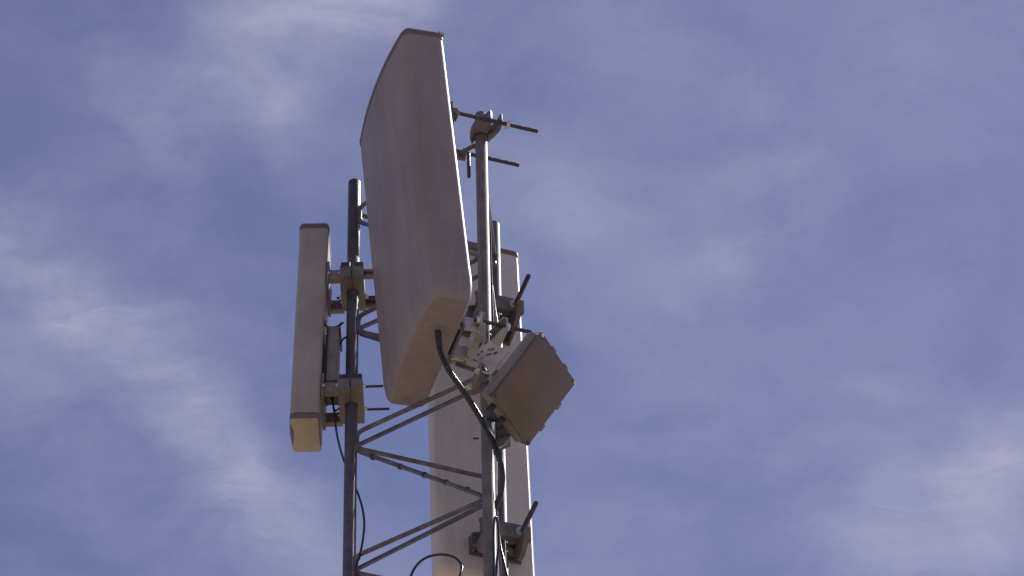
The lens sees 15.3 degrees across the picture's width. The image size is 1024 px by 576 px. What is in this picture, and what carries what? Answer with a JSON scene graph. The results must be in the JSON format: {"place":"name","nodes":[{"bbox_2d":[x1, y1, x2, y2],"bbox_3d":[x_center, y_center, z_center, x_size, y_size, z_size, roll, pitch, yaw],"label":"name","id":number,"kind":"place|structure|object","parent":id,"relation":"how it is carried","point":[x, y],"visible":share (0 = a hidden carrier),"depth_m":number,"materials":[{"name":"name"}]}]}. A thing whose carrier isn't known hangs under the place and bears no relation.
{"place":"outdoors","nodes":[
{"label":"outdoors","id":0,"kind":"place"},
{"bbox_2d":[0,0,1023,575],"label":"sky","id":1,"kind":"structure","parent":0,"point":[772,251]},
{"bbox_3d":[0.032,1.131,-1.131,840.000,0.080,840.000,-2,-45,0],"label":"ground","id":2,"kind":"structure","parent":0,"visible":0},
{"bbox_2d":[342,111,508,575],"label":"lattice mast","id":3,"kind":"object","parent":2,"relation":"on","point":[485,502],"visible":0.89,"depth_m":10.60,"materials":[{"name":"metal"}]},
{"bbox_2d":[290,223,389,451],"bbox_3d":[-0.474,0.135,10.886,0.308,0.788,0.153,-2,-45,0],"label":"sector antenna","id":4,"kind":"object","parent":3,"relation":"attached to","point":[311,419],"visible":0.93,"depth_m":10.78,"materials":[{"name":"plastic"}]},
{"bbox_2d":[324,325,342,405],"bbox_3d":[-0.508,0.225,10.778,0.048,0.244,0.102,-2,-45,0],"label":"radio unit","id":5,"kind":"object","parent":4,"relation":"attached to","point":[333,346],"visible":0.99,"depth_m":10.75,"materials":[{"name":"metal"}]},
{"bbox_2d":[324,319,342,326],"bbox_3d":[-0.510,0.103,10.844,0.054,0.034,0.006,-2,-45,0],"label":"jumper cable","id":6,"kind":"object","parent":5,"relation":"attached to","point":[339,324],"visible":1,"depth_m":10.84,"materials":[{"name":"black rubber"}]},
{"bbox_2d":[331,398,364,575],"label":"coaxial cable","id":7,"kind":"object","parent":5,"relation":"hanging from","point":[358,495],"visible":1,"depth_m":10.44,"materials":[{"name":"black rubber"}]},
{"bbox_2d":[410,553,462,575],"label":"coaxial cable","id":8,"kind":"object","parent":3,"relation":"attached to","point":[439,554],"visible":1,"depth_m":10.05,"materials":[{"name":"black rubber"}]},
{"bbox_2d":[359,28,537,406],"bbox_3d":[-0.166,-0.164,10.763,0.469,1.128,0.476,12,-47,-13],"label":"sector antenna","id":9,"kind":"object","parent":3,"relation":"attached to","point":[422,277],"visible":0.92,"depth_m":10.57,"materials":[{"name":"plastic"}]},
{"bbox_2d":[436,346,504,515],"bbox_3d":[-0.092,0.568,9.955,0.102,1.085,0.239,-30,-52,26],"label":"coaxial cable","id":10,"kind":"object","parent":3,"relation":"attached to","point":[473,407],"visible":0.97,"depth_m":10.16,"materials":[{"name":"black rubber"}]},
{"bbox_2d":[428,241,538,575],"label":"sector antenna","id":11,"kind":"object","parent":3,"relation":"attached to","point":[454,429],"visible":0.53,"depth_m":10.86,"materials":[{"name":"plastic"}]},
{"bbox_2d":[492,516,499,575],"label":"coaxial cable","id":12,"kind":"object","parent":3,"relation":"attached to","point":[495,564],"visible":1,"depth_m":9.91,"materials":[{"name":"black rubber"}]},
{"bbox_2d":[493,289,498,575],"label":"coaxial cable","id":13,"kind":"object","parent":3,"relation":"attached to","point":[495,312],"visible":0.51,"depth_m":10.68,"materials":[{"name":"black rubber"}]},
{"bbox_2d":[488,193,507,575],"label":"coaxial cable","id":14,"kind":"object","parent":3,"relation":"attached to","point":[492,319],"visible":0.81,"depth_m":10.67,"materials":[{"name":"black rubber"}]},
{"bbox_2d":[466,332,576,450],"bbox_3d":[-0.006,0.274,10.230,0.301,0.276,0.220,-21,-48,18],"label":"panel enclosure","id":15,"kind":"object","parent":3,"relation":"attached to","point":[528,387],"visible":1,"depth_m":10.19,"materials":[{"name":"plastic"}]},
{"bbox_2d":[494,435,510,575],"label":"coaxial cable","id":16,"kind":"object","parent":15,"relation":"hanging from","point":[495,489],"visible":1,"depth_m":10.11,"materials":[{"name":"black rubber"}]}
]}

